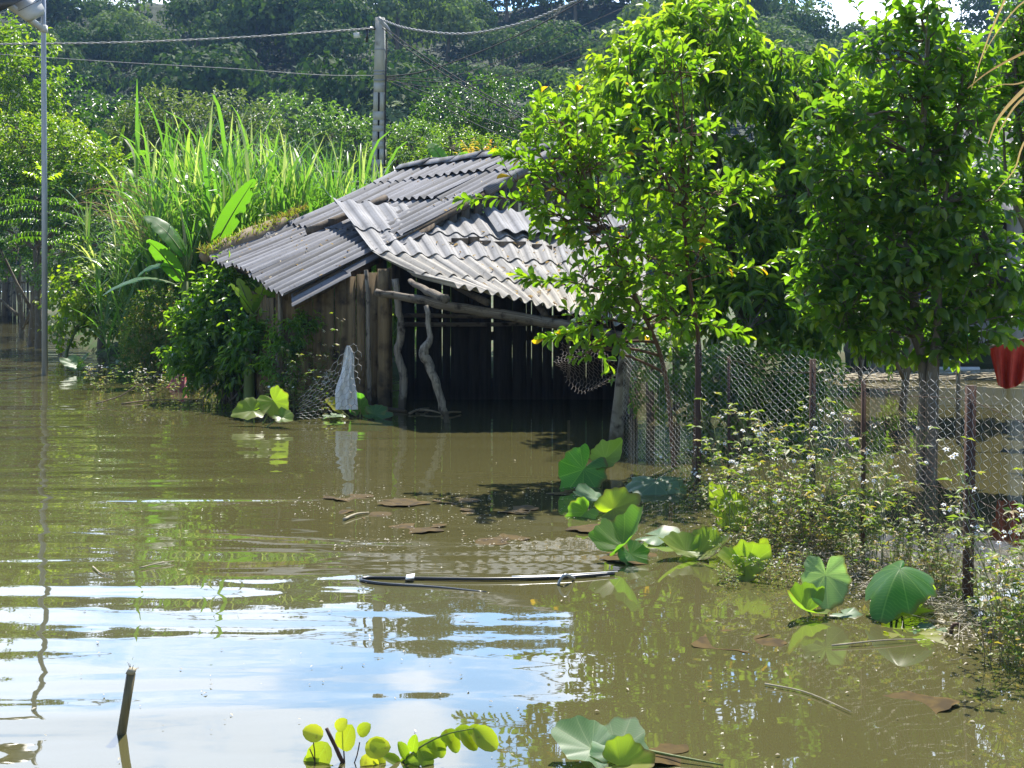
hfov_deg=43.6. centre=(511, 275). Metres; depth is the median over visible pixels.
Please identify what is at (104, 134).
clump
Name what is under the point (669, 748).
drowned leaf
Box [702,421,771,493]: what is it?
weed plant
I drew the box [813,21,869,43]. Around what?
hillside tree
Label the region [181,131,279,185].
cane clump
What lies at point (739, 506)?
weed plant
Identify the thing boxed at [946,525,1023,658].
weed plant
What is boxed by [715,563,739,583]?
weed plant
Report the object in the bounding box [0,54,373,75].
overhead cable
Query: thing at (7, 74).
hillside tree
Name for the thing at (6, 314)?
slat fence
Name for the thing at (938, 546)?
weed plant
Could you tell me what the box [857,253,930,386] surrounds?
broadleaf tree
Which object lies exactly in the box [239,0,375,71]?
hillside tree
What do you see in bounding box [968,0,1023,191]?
withered plant
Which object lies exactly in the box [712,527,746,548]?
weed plant
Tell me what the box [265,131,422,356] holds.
cane clump
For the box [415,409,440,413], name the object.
twig
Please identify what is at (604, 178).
hillside tree
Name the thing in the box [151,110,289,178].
cane clump
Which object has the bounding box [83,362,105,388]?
weed plant
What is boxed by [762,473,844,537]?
weed plant
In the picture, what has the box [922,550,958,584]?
weed plant
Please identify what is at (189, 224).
cane clump
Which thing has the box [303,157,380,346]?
cane clump
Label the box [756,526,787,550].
weed plant
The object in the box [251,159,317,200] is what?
cane clump
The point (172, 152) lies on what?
cane clump
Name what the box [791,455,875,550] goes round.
weed plant
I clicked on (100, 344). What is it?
leafy bush
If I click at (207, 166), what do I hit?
cane clump
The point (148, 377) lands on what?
weed plant
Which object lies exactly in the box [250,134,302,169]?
cane clump
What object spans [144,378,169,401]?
weed plant
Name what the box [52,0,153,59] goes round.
hillside tree
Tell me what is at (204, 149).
cane clump
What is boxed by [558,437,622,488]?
taro plant
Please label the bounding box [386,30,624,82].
overhead cable
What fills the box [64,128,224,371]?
cane clump
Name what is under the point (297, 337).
glossy shrub
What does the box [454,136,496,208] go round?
red tip sapling
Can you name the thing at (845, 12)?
sky
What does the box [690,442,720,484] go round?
weed plant
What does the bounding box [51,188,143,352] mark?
cane clump
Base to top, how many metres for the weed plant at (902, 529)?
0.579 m
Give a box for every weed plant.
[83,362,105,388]
[83,362,125,391]
[86,364,113,383]
[102,367,118,384]
[118,370,153,391]
[128,371,165,397]
[129,362,141,381]
[135,366,166,391]
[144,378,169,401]
[151,361,183,393]
[171,376,185,389]
[189,379,205,401]
[193,382,218,402]
[264,380,295,406]
[266,352,312,387]
[277,371,332,405]
[280,343,325,416]
[284,364,339,409]
[285,370,316,412]
[285,382,313,413]
[287,362,326,413]
[288,372,324,408]
[294,343,334,408]
[297,385,329,416]
[301,386,329,414]
[308,312,344,403]
[308,368,338,411]
[654,447,691,478]
[658,456,704,495]
[662,431,691,489]
[676,467,703,488]
[679,488,700,509]
[682,481,712,506]
[685,368,842,544]
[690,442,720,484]
[691,447,721,511]
[697,463,758,544]
[700,444,740,484]
[701,395,824,535]
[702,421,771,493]
[705,555,736,577]
[708,539,730,559]
[710,456,731,484]
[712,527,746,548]
[715,443,818,521]
[715,486,761,522]
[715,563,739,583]
[715,568,742,588]
[719,407,781,524]
[719,460,801,541]
[721,402,823,518]
[723,449,783,498]
[724,483,787,534]
[726,511,764,546]
[727,401,806,524]
[729,484,815,543]
[730,423,782,510]
[731,554,751,576]
[734,451,850,537]
[740,409,859,539]
[740,418,853,549]
[741,409,873,561]
[742,503,805,551]
[748,485,811,532]
[749,555,783,579]
[750,531,780,552]
[751,556,780,584]
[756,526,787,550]
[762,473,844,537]
[768,559,801,585]
[770,435,851,543]
[777,565,803,586]
[778,542,806,577]
[781,436,854,542]
[782,544,798,560]
[787,547,811,567]
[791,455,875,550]
[791,460,866,552]
[794,416,871,542]
[794,471,840,555]
[797,460,857,554]
[806,478,885,553]
[820,400,938,553]
[827,502,874,542]
[830,516,880,552]
[831,531,886,573]
[833,446,906,568]
[834,466,873,574]
[836,438,953,567]
[848,471,919,571]
[858,457,927,563]
[864,416,917,558]
[875,511,923,566]
[882,502,961,566]
[885,526,956,571]
[889,529,924,562]
[902,495,959,586]
[903,506,962,587]
[909,541,962,589]
[913,525,959,598]
[916,523,946,572]
[919,520,960,579]
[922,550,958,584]
[922,554,978,595]
[924,539,961,589]
[927,549,977,596]
[937,470,1023,666]
[941,503,1023,611]
[941,540,1023,662]
[943,436,1023,640]
[946,486,1023,633]
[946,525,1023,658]
[961,533,1023,669]
[961,569,1023,655]
[968,554,1023,615]
[968,578,1022,637]
[969,552,1023,663]
[970,517,1021,631]
[976,566,1022,625]
[981,554,1023,608]
[1000,594,1023,637]
[1001,527,1023,577]
[1003,563,1023,598]
[1003,615,1023,669]
[1005,606,1023,634]
[1008,467,1023,659]
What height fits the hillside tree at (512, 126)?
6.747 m
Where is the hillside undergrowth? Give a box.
[2,0,994,279]
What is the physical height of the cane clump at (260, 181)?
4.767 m
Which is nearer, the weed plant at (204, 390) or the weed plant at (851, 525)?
the weed plant at (851, 525)
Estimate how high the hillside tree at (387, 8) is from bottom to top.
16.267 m
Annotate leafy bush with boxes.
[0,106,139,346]
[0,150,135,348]
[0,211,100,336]
[24,207,124,349]
[32,257,120,357]
[95,244,217,339]
[361,114,448,181]
[380,122,509,171]
[601,333,860,440]
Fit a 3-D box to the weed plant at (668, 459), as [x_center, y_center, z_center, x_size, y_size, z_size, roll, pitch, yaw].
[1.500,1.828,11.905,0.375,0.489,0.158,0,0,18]
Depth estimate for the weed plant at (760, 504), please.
9.53 m
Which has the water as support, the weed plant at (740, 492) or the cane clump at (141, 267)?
the weed plant at (740, 492)
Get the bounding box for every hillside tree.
[0,56,23,123]
[5,23,126,102]
[20,0,109,27]
[22,188,73,211]
[46,69,107,108]
[49,20,100,65]
[49,89,135,121]
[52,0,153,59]
[55,20,131,75]
[80,0,107,7]
[94,10,168,70]
[98,3,135,13]
[102,28,190,94]
[105,0,153,12]
[110,100,223,170]
[120,41,271,126]
[132,0,171,4]
[138,80,187,112]
[156,0,217,47]
[188,12,273,60]
[194,0,312,69]
[201,0,272,47]
[218,104,284,165]
[227,89,305,147]
[235,77,278,108]
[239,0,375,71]
[267,50,447,157]
[267,88,462,157]
[277,138,409,188]
[285,9,399,71]
[286,85,326,107]
[313,62,473,120]
[343,0,474,52]
[369,7,437,44]
[387,47,486,96]
[403,2,488,60]
[435,0,498,36]
[447,114,498,155]
[461,27,547,74]
[462,0,548,21]
[470,1,504,16]
[473,62,526,95]
[488,122,555,140]
[494,19,560,48]
[506,19,602,71]
[515,67,565,94]
[518,62,543,78]
[537,0,598,23]
[540,65,600,111]
[556,67,575,92]
[574,0,661,77]
[577,0,584,10]
[582,135,646,213]
[586,48,642,86]
[590,0,641,6]
[597,0,690,34]
[599,136,761,213]
[643,162,778,245]
[728,0,784,25]
[737,37,856,111]
[743,6,767,28]
[750,14,841,54]
[754,0,833,30]
[755,3,839,42]
[756,13,802,42]
[761,0,804,14]
[769,0,813,11]
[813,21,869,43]
[821,25,868,62]
[834,20,961,107]
[893,76,946,127]
[944,0,1021,37]
[959,23,979,39]
[961,36,1020,71]
[981,30,1023,62]
[994,0,1023,32]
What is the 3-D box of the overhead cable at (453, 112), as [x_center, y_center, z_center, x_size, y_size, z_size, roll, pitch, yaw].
[-1.948,-4.993,37.945,0.280,3.357,12.619,0,0,-21]
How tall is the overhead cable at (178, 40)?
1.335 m
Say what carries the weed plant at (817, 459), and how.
on the water
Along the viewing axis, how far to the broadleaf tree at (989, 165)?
18.93 m
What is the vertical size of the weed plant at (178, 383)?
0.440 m
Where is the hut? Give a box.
[195,141,654,422]
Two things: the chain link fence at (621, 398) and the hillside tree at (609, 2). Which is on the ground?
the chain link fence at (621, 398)
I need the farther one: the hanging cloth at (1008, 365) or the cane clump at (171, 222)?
the cane clump at (171, 222)
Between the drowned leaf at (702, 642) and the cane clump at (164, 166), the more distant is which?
the cane clump at (164, 166)
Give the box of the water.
[0,317,1023,767]
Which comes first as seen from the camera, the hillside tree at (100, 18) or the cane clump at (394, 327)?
the cane clump at (394, 327)
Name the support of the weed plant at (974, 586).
on the water
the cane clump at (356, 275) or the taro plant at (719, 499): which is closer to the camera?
the taro plant at (719, 499)
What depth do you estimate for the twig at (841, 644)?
6.92 m
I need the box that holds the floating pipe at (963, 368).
[939,367,979,370]
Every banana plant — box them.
[102,216,205,364]
[210,179,255,367]
[230,278,275,399]
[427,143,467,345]
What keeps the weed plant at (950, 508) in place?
on the water
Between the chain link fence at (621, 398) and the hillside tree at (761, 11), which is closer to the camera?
the chain link fence at (621, 398)
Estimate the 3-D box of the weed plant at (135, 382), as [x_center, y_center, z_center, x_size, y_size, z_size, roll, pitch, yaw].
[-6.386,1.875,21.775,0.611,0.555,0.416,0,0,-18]
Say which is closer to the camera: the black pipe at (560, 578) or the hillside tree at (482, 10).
the black pipe at (560, 578)
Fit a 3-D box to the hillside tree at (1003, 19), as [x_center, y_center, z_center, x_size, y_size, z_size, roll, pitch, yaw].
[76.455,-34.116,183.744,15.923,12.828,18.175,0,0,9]
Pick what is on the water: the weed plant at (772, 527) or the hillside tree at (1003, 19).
the weed plant at (772, 527)
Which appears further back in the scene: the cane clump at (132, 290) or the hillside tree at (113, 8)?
the hillside tree at (113, 8)
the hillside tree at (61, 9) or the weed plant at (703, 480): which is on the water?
the weed plant at (703, 480)
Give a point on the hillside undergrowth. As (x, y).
(370, 64)
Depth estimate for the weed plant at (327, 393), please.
18.25 m
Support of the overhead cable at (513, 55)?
attached to the power pole at (379, 94)
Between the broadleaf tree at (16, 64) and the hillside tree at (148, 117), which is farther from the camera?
the hillside tree at (148, 117)
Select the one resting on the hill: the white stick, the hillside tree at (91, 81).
the hillside tree at (91, 81)
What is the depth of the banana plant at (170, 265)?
23.93 m
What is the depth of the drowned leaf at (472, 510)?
10.84 m
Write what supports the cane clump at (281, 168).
on the ground
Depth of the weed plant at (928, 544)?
8.39 m
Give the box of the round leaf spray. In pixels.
[383,724,498,766]
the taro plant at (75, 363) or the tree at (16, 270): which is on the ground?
the tree at (16, 270)
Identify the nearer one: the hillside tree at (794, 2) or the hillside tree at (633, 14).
the hillside tree at (633, 14)
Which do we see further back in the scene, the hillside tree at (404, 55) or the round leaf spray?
the hillside tree at (404, 55)
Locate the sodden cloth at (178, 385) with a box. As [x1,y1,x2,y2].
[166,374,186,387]
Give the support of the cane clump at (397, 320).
on the ground
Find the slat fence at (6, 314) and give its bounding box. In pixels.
[0,257,41,320]
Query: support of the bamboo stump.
in the water
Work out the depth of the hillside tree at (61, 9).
178.21 m
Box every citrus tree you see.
[406,70,558,157]
[949,0,1023,335]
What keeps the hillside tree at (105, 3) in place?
on the hill
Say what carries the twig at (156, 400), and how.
on the water
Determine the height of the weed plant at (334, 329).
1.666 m
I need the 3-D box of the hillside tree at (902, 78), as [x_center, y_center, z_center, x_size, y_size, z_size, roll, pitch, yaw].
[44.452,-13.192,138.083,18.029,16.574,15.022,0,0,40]
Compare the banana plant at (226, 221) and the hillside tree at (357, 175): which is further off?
the hillside tree at (357, 175)
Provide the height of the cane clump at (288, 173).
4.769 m
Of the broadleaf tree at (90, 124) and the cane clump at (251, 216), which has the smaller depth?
the cane clump at (251, 216)
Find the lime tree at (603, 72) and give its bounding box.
[571,0,759,406]
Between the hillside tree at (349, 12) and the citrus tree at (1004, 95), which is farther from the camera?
the hillside tree at (349, 12)
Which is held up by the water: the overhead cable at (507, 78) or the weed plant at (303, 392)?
the weed plant at (303, 392)
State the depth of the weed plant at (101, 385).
21.87 m
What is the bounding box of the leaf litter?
[229,153,642,318]
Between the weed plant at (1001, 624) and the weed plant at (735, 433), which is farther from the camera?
the weed plant at (735, 433)
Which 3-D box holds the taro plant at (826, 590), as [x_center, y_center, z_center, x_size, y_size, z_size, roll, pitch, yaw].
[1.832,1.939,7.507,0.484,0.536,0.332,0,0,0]
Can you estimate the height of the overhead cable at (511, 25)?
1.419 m
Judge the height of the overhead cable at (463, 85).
4.952 m
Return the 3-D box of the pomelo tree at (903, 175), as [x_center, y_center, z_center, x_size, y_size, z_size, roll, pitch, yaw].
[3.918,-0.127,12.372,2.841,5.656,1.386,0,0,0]
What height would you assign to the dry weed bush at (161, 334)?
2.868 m
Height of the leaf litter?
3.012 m
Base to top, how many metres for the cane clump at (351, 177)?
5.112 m
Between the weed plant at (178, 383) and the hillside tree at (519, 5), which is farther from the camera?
the hillside tree at (519, 5)
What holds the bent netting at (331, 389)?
on the water
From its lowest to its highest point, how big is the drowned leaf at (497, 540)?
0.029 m
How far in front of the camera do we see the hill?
175.95 m
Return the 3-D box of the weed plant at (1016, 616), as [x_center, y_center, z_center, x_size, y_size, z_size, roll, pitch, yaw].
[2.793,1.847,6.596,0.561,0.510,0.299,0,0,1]
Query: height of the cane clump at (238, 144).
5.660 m
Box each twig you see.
[96,384,153,404]
[121,399,200,403]
[139,561,172,568]
[202,375,221,402]
[302,718,390,765]
[342,512,368,520]
[408,408,428,413]
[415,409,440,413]
[649,749,722,765]
[765,683,851,711]
[832,639,921,646]
[934,607,997,613]
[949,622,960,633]
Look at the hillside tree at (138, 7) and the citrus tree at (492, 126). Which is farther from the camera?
the hillside tree at (138, 7)
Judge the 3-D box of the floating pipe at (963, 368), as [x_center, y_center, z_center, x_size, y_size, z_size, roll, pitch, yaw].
[9.342,1.970,26.846,0.913,0.100,0.100,0,0,0]
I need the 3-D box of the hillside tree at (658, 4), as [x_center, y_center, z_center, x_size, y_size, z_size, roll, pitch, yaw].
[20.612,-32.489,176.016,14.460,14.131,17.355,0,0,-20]
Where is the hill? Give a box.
[0,0,815,290]
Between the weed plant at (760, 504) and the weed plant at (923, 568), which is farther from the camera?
the weed plant at (760, 504)
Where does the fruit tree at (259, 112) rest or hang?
on the ground
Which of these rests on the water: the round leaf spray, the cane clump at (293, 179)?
the round leaf spray
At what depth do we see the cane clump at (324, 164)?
32.66 m
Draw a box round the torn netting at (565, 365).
[554,342,618,393]
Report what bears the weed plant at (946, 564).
on the water
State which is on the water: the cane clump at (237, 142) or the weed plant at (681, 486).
the weed plant at (681, 486)
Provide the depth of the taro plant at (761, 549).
8.45 m
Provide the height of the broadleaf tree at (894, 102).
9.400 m
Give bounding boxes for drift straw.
[824,369,995,380]
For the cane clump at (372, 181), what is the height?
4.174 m
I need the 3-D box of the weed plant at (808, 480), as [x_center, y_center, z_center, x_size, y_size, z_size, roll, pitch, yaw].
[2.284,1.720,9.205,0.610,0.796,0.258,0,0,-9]
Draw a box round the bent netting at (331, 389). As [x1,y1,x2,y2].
[296,344,361,420]
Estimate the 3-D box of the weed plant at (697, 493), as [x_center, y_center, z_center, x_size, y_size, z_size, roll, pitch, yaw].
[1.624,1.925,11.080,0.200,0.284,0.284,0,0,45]
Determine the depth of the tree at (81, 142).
35.52 m
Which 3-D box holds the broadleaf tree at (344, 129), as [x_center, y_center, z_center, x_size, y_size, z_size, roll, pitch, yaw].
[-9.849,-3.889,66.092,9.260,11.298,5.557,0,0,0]
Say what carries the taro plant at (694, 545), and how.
on the water
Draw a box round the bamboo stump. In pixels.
[117,662,138,734]
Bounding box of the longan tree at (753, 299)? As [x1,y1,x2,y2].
[560,0,890,411]
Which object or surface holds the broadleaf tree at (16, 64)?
on the ground
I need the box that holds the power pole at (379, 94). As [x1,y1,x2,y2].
[353,17,391,182]
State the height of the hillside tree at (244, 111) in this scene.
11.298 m
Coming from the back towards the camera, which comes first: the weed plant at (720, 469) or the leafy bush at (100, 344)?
the leafy bush at (100, 344)
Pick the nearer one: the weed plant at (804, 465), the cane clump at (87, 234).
the weed plant at (804, 465)
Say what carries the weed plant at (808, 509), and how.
on the water
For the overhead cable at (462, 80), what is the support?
attached to the power pole at (379, 94)
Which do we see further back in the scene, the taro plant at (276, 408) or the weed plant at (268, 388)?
the weed plant at (268, 388)
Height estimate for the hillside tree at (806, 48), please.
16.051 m
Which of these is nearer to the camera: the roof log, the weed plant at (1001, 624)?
the weed plant at (1001, 624)
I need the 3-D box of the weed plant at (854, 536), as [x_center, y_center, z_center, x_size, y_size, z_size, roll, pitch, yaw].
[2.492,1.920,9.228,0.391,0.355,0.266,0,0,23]
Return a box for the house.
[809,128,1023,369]
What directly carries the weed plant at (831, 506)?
on the water
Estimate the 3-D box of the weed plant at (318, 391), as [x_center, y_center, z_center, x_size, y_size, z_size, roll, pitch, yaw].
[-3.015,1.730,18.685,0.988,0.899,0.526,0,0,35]
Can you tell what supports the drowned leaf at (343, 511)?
on the water
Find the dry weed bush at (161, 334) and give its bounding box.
[116,285,191,377]
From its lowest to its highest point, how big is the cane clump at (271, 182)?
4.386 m
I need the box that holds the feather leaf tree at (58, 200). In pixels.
[0,162,97,244]
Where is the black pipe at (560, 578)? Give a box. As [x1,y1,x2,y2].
[359,572,614,591]
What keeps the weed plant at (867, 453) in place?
on the water
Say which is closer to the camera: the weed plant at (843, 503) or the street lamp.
the weed plant at (843, 503)
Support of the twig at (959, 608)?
on the water
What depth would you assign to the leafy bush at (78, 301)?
30.87 m
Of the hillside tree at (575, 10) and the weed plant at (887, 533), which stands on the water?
the weed plant at (887, 533)
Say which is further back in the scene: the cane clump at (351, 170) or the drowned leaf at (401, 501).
the cane clump at (351, 170)
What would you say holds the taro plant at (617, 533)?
on the water
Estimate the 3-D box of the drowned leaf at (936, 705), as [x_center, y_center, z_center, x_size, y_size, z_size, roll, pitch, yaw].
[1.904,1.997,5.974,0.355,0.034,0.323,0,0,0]
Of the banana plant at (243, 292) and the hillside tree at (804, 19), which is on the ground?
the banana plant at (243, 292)
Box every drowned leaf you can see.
[323,494,373,501]
[339,510,353,513]
[362,512,391,518]
[377,498,430,505]
[388,523,446,533]
[433,497,479,504]
[460,508,482,515]
[463,533,529,544]
[497,505,538,513]
[546,489,574,494]
[565,524,598,531]
[599,552,656,563]
[649,743,688,765]
[691,629,786,652]
[883,691,959,713]
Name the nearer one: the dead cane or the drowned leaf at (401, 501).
the drowned leaf at (401, 501)
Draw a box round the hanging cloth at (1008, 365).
[990,340,1023,388]
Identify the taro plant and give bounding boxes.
[59,353,89,372]
[110,353,136,365]
[231,385,293,426]
[322,393,392,419]
[551,715,654,767]
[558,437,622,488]
[564,483,640,520]
[588,504,680,564]
[625,476,686,494]
[658,526,729,560]
[708,482,754,530]
[717,538,772,581]
[787,555,862,617]
[865,560,936,623]
[883,623,947,644]
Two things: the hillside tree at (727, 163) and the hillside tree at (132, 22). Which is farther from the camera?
the hillside tree at (132, 22)
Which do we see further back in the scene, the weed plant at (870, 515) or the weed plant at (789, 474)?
the weed plant at (789, 474)
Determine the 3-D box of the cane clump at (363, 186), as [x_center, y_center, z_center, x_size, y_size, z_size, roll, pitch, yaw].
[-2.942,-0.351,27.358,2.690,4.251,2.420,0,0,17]
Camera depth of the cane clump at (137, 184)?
33.02 m
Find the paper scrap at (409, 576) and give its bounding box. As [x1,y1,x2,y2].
[406,573,414,579]
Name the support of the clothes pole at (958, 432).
on the ground
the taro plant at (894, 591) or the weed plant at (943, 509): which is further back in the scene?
the weed plant at (943, 509)
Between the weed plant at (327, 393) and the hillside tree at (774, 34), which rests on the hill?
the hillside tree at (774, 34)
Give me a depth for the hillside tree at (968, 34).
211.66 m
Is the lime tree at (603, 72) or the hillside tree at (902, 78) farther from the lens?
the hillside tree at (902, 78)
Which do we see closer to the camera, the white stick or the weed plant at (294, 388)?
the white stick
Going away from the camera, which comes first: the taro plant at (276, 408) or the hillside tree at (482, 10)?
the taro plant at (276, 408)
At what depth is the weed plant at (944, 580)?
8.01 m
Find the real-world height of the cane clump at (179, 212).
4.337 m
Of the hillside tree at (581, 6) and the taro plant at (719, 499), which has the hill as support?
the hillside tree at (581, 6)
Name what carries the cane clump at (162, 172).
on the ground
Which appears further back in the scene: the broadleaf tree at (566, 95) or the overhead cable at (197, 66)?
the overhead cable at (197, 66)
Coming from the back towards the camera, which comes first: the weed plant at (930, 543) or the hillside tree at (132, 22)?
the hillside tree at (132, 22)
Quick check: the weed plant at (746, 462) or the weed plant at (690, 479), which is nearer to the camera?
the weed plant at (746, 462)
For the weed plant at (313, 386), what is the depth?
18.40 m
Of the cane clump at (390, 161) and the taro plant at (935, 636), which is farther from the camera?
the cane clump at (390, 161)
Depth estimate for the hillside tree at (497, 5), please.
200.01 m
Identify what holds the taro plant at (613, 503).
on the water
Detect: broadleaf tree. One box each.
[0,9,83,205]
[0,66,110,307]
[50,88,190,207]
[236,90,408,182]
[506,69,620,203]
[756,69,1022,158]
[820,83,1018,409]
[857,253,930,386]
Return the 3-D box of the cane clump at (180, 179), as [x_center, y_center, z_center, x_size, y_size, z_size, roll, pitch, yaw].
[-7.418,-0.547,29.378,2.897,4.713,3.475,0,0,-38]
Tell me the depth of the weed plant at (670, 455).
11.76 m
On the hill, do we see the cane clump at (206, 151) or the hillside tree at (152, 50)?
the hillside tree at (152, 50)
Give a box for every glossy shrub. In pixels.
[150,251,275,401]
[248,305,324,410]
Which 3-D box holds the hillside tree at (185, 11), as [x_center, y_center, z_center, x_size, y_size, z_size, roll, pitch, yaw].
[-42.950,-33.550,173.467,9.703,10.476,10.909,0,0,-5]
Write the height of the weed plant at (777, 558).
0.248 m
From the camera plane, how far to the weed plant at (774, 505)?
9.91 m
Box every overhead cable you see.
[0,27,374,44]
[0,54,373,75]
[382,0,577,34]
[382,28,551,136]
[384,27,557,134]
[386,0,582,76]
[386,0,639,78]
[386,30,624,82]
[386,42,618,86]
[386,80,518,142]
[387,78,524,133]
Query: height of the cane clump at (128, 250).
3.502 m
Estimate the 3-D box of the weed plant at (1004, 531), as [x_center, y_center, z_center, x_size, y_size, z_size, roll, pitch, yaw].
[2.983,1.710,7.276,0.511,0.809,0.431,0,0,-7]
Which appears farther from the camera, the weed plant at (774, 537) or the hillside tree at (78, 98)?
the hillside tree at (78, 98)
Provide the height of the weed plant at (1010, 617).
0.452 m
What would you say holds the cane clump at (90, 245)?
on the ground
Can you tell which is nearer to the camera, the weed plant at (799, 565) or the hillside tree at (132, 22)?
the weed plant at (799, 565)
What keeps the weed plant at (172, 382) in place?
on the water
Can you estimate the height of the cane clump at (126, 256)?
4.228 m
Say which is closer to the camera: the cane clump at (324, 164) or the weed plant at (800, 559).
the weed plant at (800, 559)
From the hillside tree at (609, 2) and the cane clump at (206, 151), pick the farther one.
the hillside tree at (609, 2)
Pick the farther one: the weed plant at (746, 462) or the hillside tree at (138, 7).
the hillside tree at (138, 7)
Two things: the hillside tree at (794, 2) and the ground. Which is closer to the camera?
the ground
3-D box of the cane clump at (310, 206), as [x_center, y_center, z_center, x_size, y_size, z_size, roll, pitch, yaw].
[-4.809,-0.469,26.385,2.903,4.550,2.752,0,0,-42]
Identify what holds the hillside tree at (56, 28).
on the hill
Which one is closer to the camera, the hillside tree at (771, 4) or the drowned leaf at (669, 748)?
the drowned leaf at (669, 748)
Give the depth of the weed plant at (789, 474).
9.47 m
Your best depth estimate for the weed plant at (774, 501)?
9.47 m
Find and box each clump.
[50,184,143,354]
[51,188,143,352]
[58,125,149,328]
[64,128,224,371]
[72,211,151,370]
[74,188,201,372]
[80,201,190,370]
[83,147,216,341]
[83,192,159,367]
[90,212,151,297]
[91,151,156,249]
[92,185,139,339]
[95,194,165,300]
[96,162,142,246]
[97,85,256,230]
[99,147,198,234]
[100,109,249,272]
[100,168,193,353]
[104,179,206,370]
[105,154,181,245]
[112,119,218,236]
[112,144,213,227]
[117,161,202,296]
[118,179,150,235]
[121,132,184,189]
[121,137,202,198]
[126,139,245,269]
[128,111,300,205]
[128,152,256,345]
[132,120,220,193]
[136,136,228,279]
[136,162,219,239]
[140,95,265,209]
[144,129,272,297]
[145,140,292,280]
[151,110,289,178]
[154,128,261,218]
[155,152,215,338]
[164,124,264,180]
[165,133,253,178]
[170,170,272,297]
[174,118,294,299]
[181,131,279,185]
[183,114,273,202]
[190,145,328,347]
[193,139,329,221]
[200,193,263,290]
[211,146,281,223]
[227,140,339,360]
[231,122,342,190]
[232,106,328,178]
[240,129,344,185]
[240,156,328,207]
[242,129,290,195]
[246,135,340,327]
[246,163,342,294]
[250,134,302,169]
[251,148,342,206]
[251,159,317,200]
[256,123,365,208]
[256,135,322,174]
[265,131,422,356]
[267,142,330,206]
[271,141,366,306]
[276,136,369,321]
[278,145,356,182]
[286,155,390,351]
[287,165,364,207]
[291,179,372,360]
[300,127,397,187]
[303,138,413,194]
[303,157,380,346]
[314,146,355,189]
[320,150,385,188]
[354,164,397,353]
[361,163,392,320]
[365,168,416,355]
[365,261,442,340]
[392,277,416,361]
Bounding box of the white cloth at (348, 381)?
[335,346,357,409]
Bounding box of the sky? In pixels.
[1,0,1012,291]
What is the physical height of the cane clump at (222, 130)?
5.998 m
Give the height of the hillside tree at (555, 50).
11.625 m
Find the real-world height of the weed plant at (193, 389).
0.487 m
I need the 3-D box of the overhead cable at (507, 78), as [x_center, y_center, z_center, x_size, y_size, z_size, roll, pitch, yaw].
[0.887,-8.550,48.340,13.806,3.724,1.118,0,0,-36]
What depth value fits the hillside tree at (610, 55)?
141.98 m
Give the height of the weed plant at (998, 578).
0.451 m
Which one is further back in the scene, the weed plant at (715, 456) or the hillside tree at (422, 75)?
the hillside tree at (422, 75)
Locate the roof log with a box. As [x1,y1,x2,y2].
[305,194,388,234]
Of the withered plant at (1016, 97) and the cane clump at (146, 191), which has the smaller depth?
the withered plant at (1016, 97)
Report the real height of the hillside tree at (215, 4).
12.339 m
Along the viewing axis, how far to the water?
7.92 m
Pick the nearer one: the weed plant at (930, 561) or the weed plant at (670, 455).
the weed plant at (930, 561)
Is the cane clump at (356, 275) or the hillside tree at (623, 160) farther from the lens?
the hillside tree at (623, 160)
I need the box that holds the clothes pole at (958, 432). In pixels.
[956,338,1023,442]
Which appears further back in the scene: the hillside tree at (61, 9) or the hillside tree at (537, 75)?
the hillside tree at (61, 9)
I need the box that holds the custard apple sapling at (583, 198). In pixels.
[452,27,827,468]
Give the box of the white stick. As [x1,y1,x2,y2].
[512,571,617,576]
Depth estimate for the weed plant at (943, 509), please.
8.10 m
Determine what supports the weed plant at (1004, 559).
on the water
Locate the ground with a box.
[1,286,992,374]
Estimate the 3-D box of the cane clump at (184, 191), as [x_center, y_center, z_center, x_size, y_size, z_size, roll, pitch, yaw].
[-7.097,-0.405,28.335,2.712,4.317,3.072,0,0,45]
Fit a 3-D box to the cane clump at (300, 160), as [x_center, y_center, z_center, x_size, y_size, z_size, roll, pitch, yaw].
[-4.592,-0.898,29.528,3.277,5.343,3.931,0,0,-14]
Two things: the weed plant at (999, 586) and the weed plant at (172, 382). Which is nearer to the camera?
the weed plant at (999, 586)
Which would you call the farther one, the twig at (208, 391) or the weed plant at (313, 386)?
the twig at (208, 391)
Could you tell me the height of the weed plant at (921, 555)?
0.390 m
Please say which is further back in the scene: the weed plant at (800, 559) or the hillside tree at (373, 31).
the hillside tree at (373, 31)
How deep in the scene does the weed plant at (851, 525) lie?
9.47 m
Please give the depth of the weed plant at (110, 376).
23.35 m
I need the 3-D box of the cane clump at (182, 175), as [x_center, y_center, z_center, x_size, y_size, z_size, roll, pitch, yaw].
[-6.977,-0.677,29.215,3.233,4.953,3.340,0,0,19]
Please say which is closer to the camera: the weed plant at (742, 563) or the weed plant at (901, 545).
the weed plant at (742, 563)
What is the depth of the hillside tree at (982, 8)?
199.69 m
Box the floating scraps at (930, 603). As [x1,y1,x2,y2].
[30,371,1015,759]
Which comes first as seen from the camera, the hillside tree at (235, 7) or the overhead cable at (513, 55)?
the overhead cable at (513, 55)
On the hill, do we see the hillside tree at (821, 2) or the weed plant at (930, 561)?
the hillside tree at (821, 2)
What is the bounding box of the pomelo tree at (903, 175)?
[778,0,1023,483]
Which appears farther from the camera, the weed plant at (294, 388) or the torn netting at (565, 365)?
the weed plant at (294, 388)
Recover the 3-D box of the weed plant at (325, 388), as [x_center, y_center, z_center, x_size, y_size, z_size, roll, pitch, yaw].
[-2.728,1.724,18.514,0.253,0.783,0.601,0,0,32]
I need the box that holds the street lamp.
[0,0,47,374]
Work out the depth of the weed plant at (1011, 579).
7.45 m
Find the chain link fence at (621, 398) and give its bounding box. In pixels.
[609,336,1023,627]
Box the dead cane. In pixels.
[70,166,164,273]
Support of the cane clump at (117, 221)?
on the ground
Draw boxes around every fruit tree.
[97,82,206,182]
[142,80,290,174]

